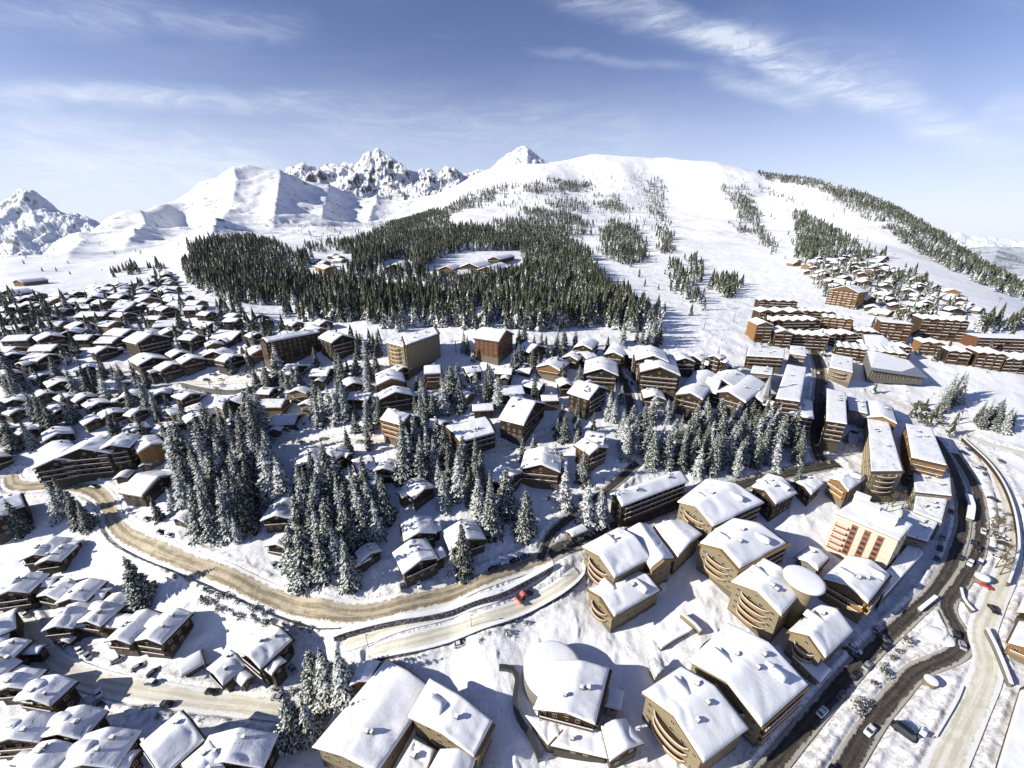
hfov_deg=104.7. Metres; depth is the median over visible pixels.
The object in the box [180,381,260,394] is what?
retaining wall
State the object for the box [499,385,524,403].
chalet
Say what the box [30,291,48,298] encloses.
chalet
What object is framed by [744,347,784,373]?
town block
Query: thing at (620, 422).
spruce tree
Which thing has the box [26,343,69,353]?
chalet
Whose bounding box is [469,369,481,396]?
spruce tree
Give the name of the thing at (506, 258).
lodge
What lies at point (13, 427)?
chalet
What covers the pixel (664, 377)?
chalet
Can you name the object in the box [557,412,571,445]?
spruce tree
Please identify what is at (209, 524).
spruce tree
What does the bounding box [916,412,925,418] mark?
shrub
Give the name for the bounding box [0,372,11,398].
spruce tree
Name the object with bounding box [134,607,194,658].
chalet
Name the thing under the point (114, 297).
chalet
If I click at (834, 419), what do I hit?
town block
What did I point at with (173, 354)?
chalet
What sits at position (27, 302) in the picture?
chalet
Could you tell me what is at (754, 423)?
spruce tree
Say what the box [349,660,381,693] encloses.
house
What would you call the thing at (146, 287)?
chalet
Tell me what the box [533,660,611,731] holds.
house
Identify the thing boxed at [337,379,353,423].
spruce tree
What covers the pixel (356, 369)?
spruce tree
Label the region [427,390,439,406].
chalet
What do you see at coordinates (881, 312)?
chalet
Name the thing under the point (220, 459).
spruce tree
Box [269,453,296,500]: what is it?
spruce tree
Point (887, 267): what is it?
chalet
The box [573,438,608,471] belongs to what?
chalet
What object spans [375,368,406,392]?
chalet
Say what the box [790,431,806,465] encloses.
spruce tree
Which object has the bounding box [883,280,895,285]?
chalet
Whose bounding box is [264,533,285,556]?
chalet
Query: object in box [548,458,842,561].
road
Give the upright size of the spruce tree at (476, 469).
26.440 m
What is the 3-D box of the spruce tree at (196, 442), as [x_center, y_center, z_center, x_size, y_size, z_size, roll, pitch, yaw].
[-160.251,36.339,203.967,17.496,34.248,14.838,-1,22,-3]
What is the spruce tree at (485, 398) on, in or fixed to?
on the terrain
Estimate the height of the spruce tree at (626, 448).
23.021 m
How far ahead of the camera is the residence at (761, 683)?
118.49 m
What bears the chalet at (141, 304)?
on the terrain
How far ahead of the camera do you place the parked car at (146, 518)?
186.73 m
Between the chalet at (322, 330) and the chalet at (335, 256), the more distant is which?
the chalet at (335, 256)
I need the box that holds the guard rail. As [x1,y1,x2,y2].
[94,509,425,629]
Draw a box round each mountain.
[0,189,99,257]
[284,148,483,199]
[490,146,551,168]
[948,232,1023,247]
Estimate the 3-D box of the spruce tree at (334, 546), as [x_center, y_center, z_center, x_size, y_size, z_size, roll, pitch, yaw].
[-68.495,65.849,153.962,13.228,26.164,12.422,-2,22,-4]
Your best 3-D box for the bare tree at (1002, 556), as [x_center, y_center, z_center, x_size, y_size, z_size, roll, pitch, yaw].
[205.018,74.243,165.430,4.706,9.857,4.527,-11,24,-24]
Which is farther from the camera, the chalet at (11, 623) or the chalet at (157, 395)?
the chalet at (157, 395)
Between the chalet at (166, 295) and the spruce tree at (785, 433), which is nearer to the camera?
the spruce tree at (785, 433)
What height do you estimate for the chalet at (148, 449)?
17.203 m
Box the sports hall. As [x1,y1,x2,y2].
[861,334,927,384]
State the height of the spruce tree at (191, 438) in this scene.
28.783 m
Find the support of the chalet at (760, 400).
on the terrain
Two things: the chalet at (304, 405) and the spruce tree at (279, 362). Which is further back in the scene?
the spruce tree at (279, 362)
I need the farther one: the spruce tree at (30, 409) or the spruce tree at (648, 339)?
the spruce tree at (648, 339)
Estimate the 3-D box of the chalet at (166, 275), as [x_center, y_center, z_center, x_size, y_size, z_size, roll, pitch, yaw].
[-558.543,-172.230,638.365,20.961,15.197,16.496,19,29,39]
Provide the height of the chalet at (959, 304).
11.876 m
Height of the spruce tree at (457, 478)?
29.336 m
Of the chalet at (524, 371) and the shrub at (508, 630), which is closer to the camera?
the shrub at (508, 630)
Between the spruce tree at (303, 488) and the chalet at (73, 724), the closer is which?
the chalet at (73, 724)
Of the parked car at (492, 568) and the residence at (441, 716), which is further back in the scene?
the parked car at (492, 568)
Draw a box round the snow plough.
[514,588,533,604]
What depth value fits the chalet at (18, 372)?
276.01 m
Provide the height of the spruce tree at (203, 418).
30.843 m
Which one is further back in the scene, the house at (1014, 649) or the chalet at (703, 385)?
the chalet at (703, 385)
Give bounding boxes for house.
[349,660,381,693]
[525,715,566,752]
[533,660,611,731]
[548,726,607,763]
[601,719,643,767]
[604,687,623,717]
[751,473,797,521]
[793,546,829,574]
[795,475,823,506]
[818,555,891,623]
[825,468,865,508]
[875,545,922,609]
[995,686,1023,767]
[1002,621,1023,664]
[1014,596,1023,623]
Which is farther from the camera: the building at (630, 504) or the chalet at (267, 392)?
the chalet at (267, 392)
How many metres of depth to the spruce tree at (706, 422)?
222.76 m
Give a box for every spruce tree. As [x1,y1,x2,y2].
[0,350,18,368]
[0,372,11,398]
[0,402,6,419]
[0,417,26,454]
[1,360,29,394]
[3,498,36,540]
[6,373,24,398]
[17,416,39,452]
[18,382,36,423]
[31,390,48,424]
[31,394,48,430]
[38,396,61,429]
[43,481,68,527]
[47,355,64,376]
[52,477,68,516]
[59,390,83,425]
[62,363,82,393]
[62,487,87,532]
[75,498,99,535]
[76,358,98,393]
[96,369,115,399]
[104,409,121,436]
[113,367,129,396]
[121,556,158,613]
[122,383,139,410]
[133,414,151,435]
[136,374,151,407]
[148,390,162,417]
[158,417,168,440]
[162,430,171,468]
[163,421,185,471]
[165,487,179,517]
[168,432,190,491]
[170,421,194,478]
[171,465,192,514]
[172,453,196,499]
[173,331,182,349]
[176,401,187,429]
[184,483,215,547]
[186,442,201,471]
[187,424,199,446]
[190,426,212,458]
[191,410,206,439]
[191,455,216,496]
[196,483,220,547]
[197,428,215,459]
[197,445,206,477]
[198,404,216,431]
[200,400,215,423]
[200,474,218,508]
[203,423,214,452]
[203,449,232,494]
[207,414,218,444]
[211,423,228,458]
[212,433,228,474]
[214,476,235,516]
[214,484,237,547]
[215,406,235,441]
[216,417,228,444]
[221,468,248,500]
[225,420,238,454]
[225,449,241,479]
[227,399,237,438]
[228,448,243,485]
[229,437,237,469]
[229,474,261,538]
[231,515,245,544]
[233,413,247,439]
[234,433,259,479]
[235,409,247,429]
[235,417,248,450]
[237,470,261,519]
[238,387,260,421]
[241,459,262,506]
[243,393,270,435]
[244,345,254,368]
[244,403,275,441]
[245,424,258,459]
[251,413,274,452]
[253,387,270,423]
[254,441,273,490]
[256,444,275,511]
[260,363,274,386]
[260,428,284,467]
[261,436,282,470]
[269,352,279,385]
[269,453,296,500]
[270,343,283,371]
[273,696,309,756]
[278,367,284,392]
[280,522,294,578]
[283,371,291,397]
[283,523,314,596]
[287,365,295,388]
[288,493,306,535]
[292,363,305,387]
[293,460,302,485]
[293,475,311,523]
[294,482,306,512]
[296,648,317,710]
[299,696,323,752]
[301,464,312,490]
[304,508,313,542]
[305,450,314,482]
[306,530,333,593]
[307,476,326,507]
[307,490,321,521]
[308,378,318,420]
[310,504,321,541]
[311,390,326,427]
[311,646,338,720]
[312,470,326,501]
[313,452,327,489]
[317,385,327,420]
[318,443,331,477]
[318,494,339,535]
[318,507,341,548]
[323,383,331,424]
[324,467,341,507]
[326,494,338,523]
[327,387,345,426]
[327,528,348,586]
[327,650,355,711]
[329,453,349,492]
[332,349,337,374]
[333,370,349,408]
[333,375,340,401]
[333,475,341,515]
[335,353,346,378]
[335,494,353,536]
[336,534,363,598]
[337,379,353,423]
[337,482,355,523]
[339,505,363,559]
[343,427,354,458]
[347,465,352,499]
[349,473,363,502]
[350,352,362,376]
[350,482,365,523]
[353,494,373,546]
[357,453,375,501]
[359,402,377,437]
[360,335,370,360]
[361,353,374,380]
[361,364,374,391]
[361,395,372,419]
[362,477,376,513]
[368,495,388,545]
[370,394,376,419]
[373,357,380,380]
[374,333,383,356]
[374,391,383,426]
[374,467,388,503]
[375,475,399,527]
[390,434,416,488]
[395,418,405,457]
[395,428,407,458]
[404,426,414,465]
[410,418,421,457]
[413,442,432,482]
[414,392,429,426]
[417,434,428,467]
[419,407,431,442]
[420,377,430,406]
[421,387,429,413]
[422,422,431,461]
[427,390,439,417]
[428,433,442,477]
[430,416,441,453]
[434,457,449,498]
[435,471,452,515]
[436,374,451,409]
[438,377,452,416]
[438,422,454,472]
[443,443,454,489]
[444,366,448,386]
[445,366,457,402]
[446,546,455,578]
[449,450,466,505]
[452,377,467,414]
[452,519,475,584]
[453,434,470,461]
[454,361,466,389]
[454,442,470,478]
[459,332,466,352]
[463,465,474,508]
[466,473,485,523]
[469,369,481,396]
[469,442,478,480]
[470,435,484,469]
[472,458,485,498]
[478,447,487,490]
[479,488,505,544]
[480,372,491,402]
[485,471,495,494]
[486,364,494,397]
[491,486,499,517]
[492,374,504,412]
[495,467,520,525]
[511,488,538,545]
[516,341,523,368]
[521,325,528,343]
[530,374,540,400]
[555,464,574,511]
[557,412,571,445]
[558,450,565,471]
[559,328,568,353]
[574,365,582,380]
[574,479,596,536]
[575,448,591,490]
[590,487,609,530]
[601,389,612,421]
[604,494,610,523]
[609,396,618,423]
[612,385,618,406]
[615,323,626,345]
[615,409,626,437]
[616,411,625,439]
[616,414,632,457]
[618,426,633,464]
[627,404,638,436]
[630,414,642,455]
[639,402,649,443]
[639,421,654,460]
[641,432,660,473]
[645,322,651,344]
[646,319,657,339]
[647,386,660,419]
[650,323,655,345]
[656,315,663,338]
[658,420,666,452]
[658,431,675,472]
[659,400,671,424]
[670,419,681,460]
[673,440,687,473]
[679,415,684,445]
[679,426,688,457]
[684,404,702,438]
[685,416,697,439]
[686,425,701,470]
[687,426,694,455]
[690,442,705,480]
[698,421,711,461]
[699,352,704,369]
[700,398,710,417]
[700,410,712,445]
[701,402,713,429]
[704,432,722,477]
[709,417,716,449]
[711,396,724,431]
[712,427,727,470]
[714,410,728,450]
[722,421,737,466]
[726,413,732,441]
[727,404,736,429]
[727,440,743,477]
[730,419,743,458]
[734,401,741,424]
[734,435,750,469]
[735,409,749,438]
[737,403,743,419]
[741,419,751,451]
[747,399,756,421]
[748,412,763,454]
[749,405,761,445]
[749,434,763,471]
[751,428,770,465]
[758,396,771,423]
[760,403,774,445]
[762,419,771,445]
[767,436,782,473]
[769,416,785,457]
[770,413,789,448]
[772,402,782,432]
[786,406,801,447]
[789,463,804,495]
[790,426,805,451]
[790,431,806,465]
[935,387,952,412]
[939,374,958,397]
[949,382,960,408]
[953,377,967,406]
[958,370,966,383]
[959,373,968,404]
[985,401,994,412]
[989,401,1005,423]
[994,398,1005,411]
[998,410,1013,434]
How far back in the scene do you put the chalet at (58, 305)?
414.71 m
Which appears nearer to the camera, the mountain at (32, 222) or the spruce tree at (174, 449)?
the spruce tree at (174, 449)
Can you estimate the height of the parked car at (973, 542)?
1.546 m
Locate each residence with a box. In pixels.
[311,659,426,767]
[397,739,434,767]
[408,679,495,767]
[430,748,477,767]
[581,527,649,584]
[585,571,661,632]
[627,523,674,584]
[641,666,749,767]
[653,520,701,574]
[677,479,764,541]
[688,623,808,745]
[696,518,790,597]
[727,558,796,642]
[784,603,853,666]
[791,653,830,684]
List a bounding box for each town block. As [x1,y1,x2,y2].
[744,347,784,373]
[750,366,773,381]
[773,364,806,420]
[787,345,806,366]
[787,399,813,440]
[818,388,846,452]
[827,354,852,387]
[846,395,867,428]
[860,419,904,501]
[899,509,937,553]
[900,424,947,486]
[908,472,953,510]
[911,496,948,539]
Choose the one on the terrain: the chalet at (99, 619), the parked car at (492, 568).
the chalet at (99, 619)
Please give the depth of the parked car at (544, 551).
168.31 m
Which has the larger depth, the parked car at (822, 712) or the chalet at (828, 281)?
the chalet at (828, 281)
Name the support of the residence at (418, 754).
on the terrain
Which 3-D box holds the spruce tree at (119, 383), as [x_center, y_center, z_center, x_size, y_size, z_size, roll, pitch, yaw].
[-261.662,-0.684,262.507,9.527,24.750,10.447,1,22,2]
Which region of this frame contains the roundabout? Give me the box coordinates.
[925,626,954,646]
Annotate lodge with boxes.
[2,288,36,296]
[12,277,48,285]
[314,263,337,276]
[387,261,403,273]
[438,263,459,276]
[453,270,470,277]
[459,260,491,272]
[477,262,507,274]
[487,253,514,263]
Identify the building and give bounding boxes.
[212,395,228,419]
[380,408,411,446]
[444,417,496,457]
[498,396,544,445]
[609,471,688,526]
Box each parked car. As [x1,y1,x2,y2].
[19,611,29,617]
[57,643,68,648]
[74,645,84,654]
[82,651,92,660]
[89,484,98,488]
[92,699,105,707]
[93,687,103,699]
[109,655,125,665]
[130,661,146,672]
[143,516,150,521]
[143,678,158,686]
[145,665,161,677]
[155,529,164,534]
[159,700,174,707]
[165,532,174,538]
[204,687,219,695]
[270,561,277,569]
[270,693,284,701]
[277,562,282,570]
[287,663,297,674]
[400,582,405,592]
[416,580,421,589]
[453,640,465,648]
[488,565,498,571]
[498,560,509,567]
[509,557,519,563]
[520,553,530,559]
[541,546,546,554]
[563,541,573,546]
[816,706,828,718]
[835,689,847,701]
[842,646,858,658]
[846,642,862,654]
[849,669,860,680]
[862,660,872,671]
[863,723,876,737]
[871,625,881,632]
[875,632,891,643]
[880,641,891,651]
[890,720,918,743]
[916,727,928,738]
[933,555,940,562]
[936,544,943,551]
[940,534,946,540]
[952,629,960,639]
[956,554,963,560]
[957,640,967,650]
[966,559,974,566]
[970,539,976,545]
[974,544,981,551]
[976,557,983,564]
[976,582,993,590]
[980,527,986,534]
[987,496,999,501]
[987,545,993,551]
[987,604,1000,614]
[990,554,1005,561]
[994,547,1008,554]
[996,533,1009,540]
[997,540,1010,547]
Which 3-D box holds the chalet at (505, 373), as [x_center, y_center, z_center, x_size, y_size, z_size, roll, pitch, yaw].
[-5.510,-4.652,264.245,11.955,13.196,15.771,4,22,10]
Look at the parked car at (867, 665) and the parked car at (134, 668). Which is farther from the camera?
the parked car at (134, 668)
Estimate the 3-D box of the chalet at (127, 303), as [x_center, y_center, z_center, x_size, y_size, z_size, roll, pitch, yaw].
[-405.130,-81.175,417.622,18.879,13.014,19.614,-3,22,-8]
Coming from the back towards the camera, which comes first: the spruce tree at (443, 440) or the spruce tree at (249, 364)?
the spruce tree at (249, 364)
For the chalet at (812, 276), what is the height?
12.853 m
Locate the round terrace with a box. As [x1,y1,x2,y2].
[523,640,578,705]
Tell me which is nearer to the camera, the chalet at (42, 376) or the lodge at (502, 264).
the chalet at (42, 376)
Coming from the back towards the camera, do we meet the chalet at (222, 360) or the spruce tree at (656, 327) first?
the spruce tree at (656, 327)
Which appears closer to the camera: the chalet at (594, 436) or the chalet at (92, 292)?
the chalet at (594, 436)
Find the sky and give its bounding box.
[0,0,1023,283]
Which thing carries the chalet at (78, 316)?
on the terrain
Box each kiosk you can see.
[922,674,938,689]
[972,572,990,586]
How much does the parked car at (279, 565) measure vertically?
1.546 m
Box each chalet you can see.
[0,306,20,313]
[0,333,37,346]
[0,345,29,353]
[0,369,25,388]
[0,407,28,423]
[0,425,19,445]
[0,451,14,469]
[0,492,33,544]
[0,571,63,612]
[0,607,23,642]
[0,637,49,665]
[0,654,30,674]
[0,667,49,705]
[0,710,55,760]
[2,394,33,407]
[4,350,27,362]
[6,313,29,320]
[6,323,29,334]
[8,296,34,303]
[8,303,28,312]
[9,739,73,767]
[12,425,40,441]
[12,674,80,712]
[14,352,60,373]
[19,536,84,571]
[21,301,39,303]
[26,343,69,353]
[27,373,52,385]
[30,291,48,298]
[31,389,67,403]
[31,446,82,490]
[32,332,67,344]
[33,543,79,573]
[35,321,71,332]
[36,578,77,609]
[37,439,75,456]
[40,600,97,644]
[41,426,75,443]
[41,704,109,742]
[43,376,75,391]
[45,296,70,306]
[48,292,69,296]
[49,405,77,419]
[52,307,75,316]
[52,392,75,404]
[53,302,74,308]
[55,578,113,607]
[56,435,122,481]
[58,295,76,297]
[58,636,77,645]
[59,726,144,767]
[60,327,85,340]
[62,321,96,330]
[67,297,78,302]
[68,290,84,297]
[69,392,100,408]
[72,363,97,376]
[73,297,96,304]
[73,304,99,311]
[73,310,96,321]
[73,333,102,347]
[76,592,128,638]
[78,412,104,432]
[80,398,112,414]
[85,288,97,295]
[87,290,110,295]
[87,292,107,297]
[87,310,113,323]
[87,345,124,361]
[88,294,108,299]
[90,299,116,309]
[92,335,126,347]
[94,320,123,333]
[94,433,141,470]
[95,284,111,286]
[96,380,131,393]
[96,407,127,427]
[97,288,110,291]
[100,286,118,290]
[102,327,143,336]
[104,608,162,656]
[106,293,128,300]
[108,303,143,313]
[108,312,137,322]
[109,288,131,294]
[109,388,148,407]
[112,281,125,286]
[112,301,137,306]
[112,469,135,483]
[118,470,172,506]
[122,331,172,356]
[122,422,153,433]
[123,406,151,423]
[128,352,169,375]
[130,296,159,303]
[131,289,153,293]
[133,280,147,287]
[133,293,156,298]
[133,435,166,470]
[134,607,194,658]
[135,285,153,290]
[135,302,150,310]
[138,462,152,471]
[140,710,206,767]
[144,280,156,286]
[144,307,155,314]
[144,328,159,333]
[145,314,168,325]
[146,360,184,384]
[147,302,165,307]
[149,421,183,435]
[151,318,185,329]
[152,387,173,404]
[154,287,178,292]
[154,305,179,317]
[158,273,173,277]
[158,327,183,341]
[159,278,167,285]
[161,293,180,298]
[162,281,176,285]
[162,296,173,303]
[163,285,182,292]
[163,290,177,294]
[163,406,179,421]
[165,349,189,360]
[166,300,185,307]
[169,509,188,527]
[171,294,195,300]
[171,389,207,407]
[175,353,206,375]
[177,333,205,350]
[178,649,205,677]
[180,740,224,767]
[181,304,208,318]
[181,407,216,431]
[184,403,208,410]
[185,299,208,306]
[192,321,221,335]
[195,310,217,321]
[202,347,237,366]
[204,339,223,350]
[204,727,279,767]
[206,650,254,692]
[210,329,248,347]
[214,353,245,374]
[221,317,243,330]
[223,312,241,317]
[226,391,257,412]
[239,624,295,686]
[240,312,270,321]
[242,345,263,363]
[244,331,266,345]
[256,318,274,330]
[256,387,279,399]
[260,397,291,417]
[260,495,295,532]
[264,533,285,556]
[268,413,302,437]
[276,362,312,378]
[284,319,304,330]
[284,384,311,402]
[290,474,309,488]
[292,446,326,474]
[297,398,311,415]
[301,325,327,334]
[308,367,334,390]
[309,258,322,264]
[310,319,333,328]
[317,260,330,265]
[317,330,354,361]
[318,444,353,469]
[327,254,340,258]
[332,255,345,258]
[332,258,349,262]
[341,377,362,394]
[346,391,374,409]
[352,455,376,477]
[354,542,382,572]
[368,477,383,498]
[372,458,397,482]
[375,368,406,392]
[377,385,418,412]
[390,364,410,380]
[392,538,446,588]
[395,477,434,510]
[399,515,441,546]
[424,363,441,390]
[426,416,450,432]
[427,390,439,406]
[442,520,486,556]
[454,390,475,405]
[462,365,482,384]
[472,402,494,418]
[487,465,522,494]
[494,365,514,385]
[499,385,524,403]
[516,365,533,377]
[517,341,544,363]
[520,379,546,396]
[520,446,567,489]
[536,357,569,381]
[540,393,558,410]
[555,377,575,396]
[562,350,581,369]
[567,379,607,419]
[573,337,598,354]
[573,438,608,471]
[577,351,597,367]
[583,356,618,393]
[584,430,605,444]
[603,344,630,372]
[628,345,643,363]
[628,345,670,380]
[636,358,680,400]
[640,388,665,409]
[668,351,695,376]
[674,369,722,418]
[689,351,709,370]
[707,353,728,373]
[712,374,765,414]
[713,369,746,385]
[749,389,776,414]
[786,261,800,266]
[801,263,813,269]
[803,270,810,274]
[808,259,822,264]
[810,274,825,279]
[814,269,830,273]
[821,279,834,283]
[823,258,840,263]
[828,283,842,287]
[829,260,843,265]
[832,278,847,283]
[836,275,851,280]
[838,257,849,261]
[839,281,860,285]
[847,262,861,266]
[850,265,863,270]
[853,269,865,274]
[854,279,873,286]
[856,272,870,277]
[862,400,897,430]
[863,296,876,304]
[864,303,881,310]
[866,265,881,269]
[866,269,876,274]
[867,308,894,316]
[868,259,884,263]
[872,263,889,266]
[872,288,889,291]
[872,291,898,296]
[874,282,893,289]
[875,256,889,260]
[877,268,890,274]
[878,296,899,304]
[880,266,896,269]
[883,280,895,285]
[886,302,906,310]
[900,287,918,293]
[900,307,918,316]
[905,284,928,291]
[906,301,932,309]
[909,293,925,297]
[909,296,932,301]
[915,282,925,286]
[919,300,933,304]
[924,283,940,288]
[929,310,955,315]
[931,292,960,298]
[938,287,961,294]
[939,306,966,314]
[942,296,968,302]
[956,301,975,307]
[965,305,984,313]
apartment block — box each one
[745,317,773,342]
[751,306,804,319]
[754,296,797,308]
[763,315,820,330]
[771,325,792,348]
[788,329,829,351]
[798,307,835,319]
[818,328,858,345]
[819,313,853,330]
[825,284,866,308]
[833,340,907,362]
[851,326,878,339]
[856,339,912,358]
[874,318,913,342]
[910,313,969,341]
[911,337,944,355]
[938,345,971,365]
[958,333,1023,352]
[965,346,1006,371]
[999,351,1023,374]
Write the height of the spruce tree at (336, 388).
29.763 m
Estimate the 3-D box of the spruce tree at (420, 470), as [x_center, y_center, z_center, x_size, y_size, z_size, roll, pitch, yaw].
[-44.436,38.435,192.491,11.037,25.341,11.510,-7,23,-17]
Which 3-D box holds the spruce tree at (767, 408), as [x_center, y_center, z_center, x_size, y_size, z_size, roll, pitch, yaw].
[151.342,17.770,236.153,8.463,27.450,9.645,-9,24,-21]
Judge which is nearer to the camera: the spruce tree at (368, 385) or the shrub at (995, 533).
the shrub at (995, 533)
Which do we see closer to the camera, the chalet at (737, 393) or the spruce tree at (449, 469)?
the spruce tree at (449, 469)
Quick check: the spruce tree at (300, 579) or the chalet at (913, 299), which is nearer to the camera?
the spruce tree at (300, 579)
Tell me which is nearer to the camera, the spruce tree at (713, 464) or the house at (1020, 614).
the house at (1020, 614)
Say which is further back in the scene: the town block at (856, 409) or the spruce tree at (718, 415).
the town block at (856, 409)
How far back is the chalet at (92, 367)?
285.93 m
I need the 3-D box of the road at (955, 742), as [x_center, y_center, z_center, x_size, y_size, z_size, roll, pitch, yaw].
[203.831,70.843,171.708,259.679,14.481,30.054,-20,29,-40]
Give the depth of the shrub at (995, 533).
181.34 m
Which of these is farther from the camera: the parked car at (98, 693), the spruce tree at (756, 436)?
the spruce tree at (756, 436)
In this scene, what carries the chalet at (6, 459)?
on the terrain
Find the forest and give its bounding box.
[0,169,1023,579]
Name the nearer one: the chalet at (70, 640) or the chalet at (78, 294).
the chalet at (70, 640)
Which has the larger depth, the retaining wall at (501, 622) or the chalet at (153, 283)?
the chalet at (153, 283)
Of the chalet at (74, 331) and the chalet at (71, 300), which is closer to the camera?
the chalet at (74, 331)
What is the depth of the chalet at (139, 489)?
196.03 m
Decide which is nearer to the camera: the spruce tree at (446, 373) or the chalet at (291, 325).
the spruce tree at (446, 373)
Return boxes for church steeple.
[760,375,771,399]
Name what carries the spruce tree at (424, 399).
on the terrain
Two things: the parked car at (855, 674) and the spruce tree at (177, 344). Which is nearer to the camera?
the parked car at (855, 674)
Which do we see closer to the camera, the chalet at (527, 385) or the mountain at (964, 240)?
the chalet at (527, 385)
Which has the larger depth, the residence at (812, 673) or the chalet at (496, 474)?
the chalet at (496, 474)
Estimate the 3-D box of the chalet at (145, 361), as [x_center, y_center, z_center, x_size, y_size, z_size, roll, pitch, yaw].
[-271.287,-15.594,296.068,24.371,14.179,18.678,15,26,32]
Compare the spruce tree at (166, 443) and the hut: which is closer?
the hut
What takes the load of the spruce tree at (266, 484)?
on the terrain
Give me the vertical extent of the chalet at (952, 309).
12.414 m
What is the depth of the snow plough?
152.07 m
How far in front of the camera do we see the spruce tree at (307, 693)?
128.37 m
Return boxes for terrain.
[0,154,1023,767]
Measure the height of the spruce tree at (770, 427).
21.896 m
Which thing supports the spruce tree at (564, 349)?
on the terrain
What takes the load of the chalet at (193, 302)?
on the terrain
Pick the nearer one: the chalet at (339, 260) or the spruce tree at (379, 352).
the spruce tree at (379, 352)
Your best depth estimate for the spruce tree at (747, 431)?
219.79 m
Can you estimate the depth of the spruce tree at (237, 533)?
169.68 m
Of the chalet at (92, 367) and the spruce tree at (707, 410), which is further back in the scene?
the chalet at (92, 367)
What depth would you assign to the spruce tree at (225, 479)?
179.96 m
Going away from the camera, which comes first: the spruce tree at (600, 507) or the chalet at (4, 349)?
the spruce tree at (600, 507)
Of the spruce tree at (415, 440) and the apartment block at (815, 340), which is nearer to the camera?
the spruce tree at (415, 440)
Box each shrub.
[140,703,149,710]
[184,573,193,582]
[197,594,207,604]
[214,604,224,612]
[215,592,222,600]
[220,591,231,599]
[235,611,243,620]
[247,602,257,612]
[258,608,270,617]
[260,618,268,627]
[270,683,277,692]
[286,686,296,695]
[291,619,297,627]
[305,624,312,632]
[504,628,511,637]
[850,699,866,718]
[856,696,871,710]
[869,679,880,689]
[877,667,894,680]
[886,653,899,664]
[893,648,902,655]
[900,634,913,646]
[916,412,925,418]
[923,412,933,418]
[934,413,945,419]
[935,419,946,425]
[988,530,1002,539]
[990,516,1002,524]
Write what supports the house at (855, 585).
on the terrain
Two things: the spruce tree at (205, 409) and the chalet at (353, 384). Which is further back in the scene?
the chalet at (353, 384)
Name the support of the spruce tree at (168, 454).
on the terrain
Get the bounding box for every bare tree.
[886,496,895,509]
[891,492,901,506]
[901,493,913,508]
[991,506,1003,518]
[991,520,1004,535]
[995,552,1011,567]
[999,558,1014,574]
[1003,543,1018,555]
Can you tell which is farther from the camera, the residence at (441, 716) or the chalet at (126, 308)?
the chalet at (126, 308)
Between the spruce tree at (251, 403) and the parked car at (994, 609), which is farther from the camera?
the spruce tree at (251, 403)
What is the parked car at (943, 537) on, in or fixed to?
on the terrain
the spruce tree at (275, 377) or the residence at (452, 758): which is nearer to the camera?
the residence at (452, 758)
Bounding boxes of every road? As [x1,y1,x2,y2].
[0,470,553,626]
[0,611,315,721]
[106,366,386,383]
[274,424,561,451]
[346,566,547,651]
[373,567,583,661]
[535,460,639,561]
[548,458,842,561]
[618,369,637,419]
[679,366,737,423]
[754,436,971,767]
[807,350,829,463]
[827,452,988,767]
[869,391,1023,454]
[919,426,1022,767]
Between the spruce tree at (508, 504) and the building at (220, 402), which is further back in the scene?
the building at (220, 402)
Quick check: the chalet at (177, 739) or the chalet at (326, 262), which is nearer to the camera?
the chalet at (177, 739)
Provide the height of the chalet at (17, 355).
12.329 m
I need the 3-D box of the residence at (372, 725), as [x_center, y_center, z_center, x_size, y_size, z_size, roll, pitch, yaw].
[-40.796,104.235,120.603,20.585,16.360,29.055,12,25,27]
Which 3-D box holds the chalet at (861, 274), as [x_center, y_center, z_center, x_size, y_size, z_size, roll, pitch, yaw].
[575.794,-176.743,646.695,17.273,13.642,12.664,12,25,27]
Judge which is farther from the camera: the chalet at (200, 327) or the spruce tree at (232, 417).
the chalet at (200, 327)
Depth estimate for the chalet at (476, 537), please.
164.54 m
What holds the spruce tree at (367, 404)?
on the terrain
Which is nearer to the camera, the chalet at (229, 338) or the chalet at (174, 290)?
the chalet at (229, 338)
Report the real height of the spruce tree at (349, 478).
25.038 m
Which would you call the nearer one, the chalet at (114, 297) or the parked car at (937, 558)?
the parked car at (937, 558)
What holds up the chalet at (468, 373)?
on the terrain
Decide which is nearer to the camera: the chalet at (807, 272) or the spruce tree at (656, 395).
the spruce tree at (656, 395)
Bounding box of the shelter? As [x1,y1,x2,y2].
[564,524,587,542]
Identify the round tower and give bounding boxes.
[783,565,825,629]
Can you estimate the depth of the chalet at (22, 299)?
442.98 m
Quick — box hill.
[966,246,1023,275]
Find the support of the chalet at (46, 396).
on the terrain
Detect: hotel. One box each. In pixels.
[257,328,320,371]
[385,334,406,366]
[401,326,440,377]
[473,327,514,365]
[823,491,912,569]
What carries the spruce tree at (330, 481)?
on the terrain
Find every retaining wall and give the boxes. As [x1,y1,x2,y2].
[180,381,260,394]
[333,562,553,641]
[372,560,585,660]
[499,664,541,762]
[658,627,690,651]
[680,612,701,635]
[917,594,937,612]
[934,686,963,738]
[959,587,974,613]
[961,437,1020,586]
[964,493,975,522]
[984,627,1013,686]
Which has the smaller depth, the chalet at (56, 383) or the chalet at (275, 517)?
the chalet at (275, 517)
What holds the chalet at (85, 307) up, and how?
on the terrain
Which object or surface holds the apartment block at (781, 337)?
on the terrain
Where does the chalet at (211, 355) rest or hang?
on the terrain
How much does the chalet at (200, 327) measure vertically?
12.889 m
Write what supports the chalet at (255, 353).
on the terrain
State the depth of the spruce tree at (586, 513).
176.78 m
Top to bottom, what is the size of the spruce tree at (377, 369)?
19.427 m
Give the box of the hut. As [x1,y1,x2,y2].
[648,657,664,681]

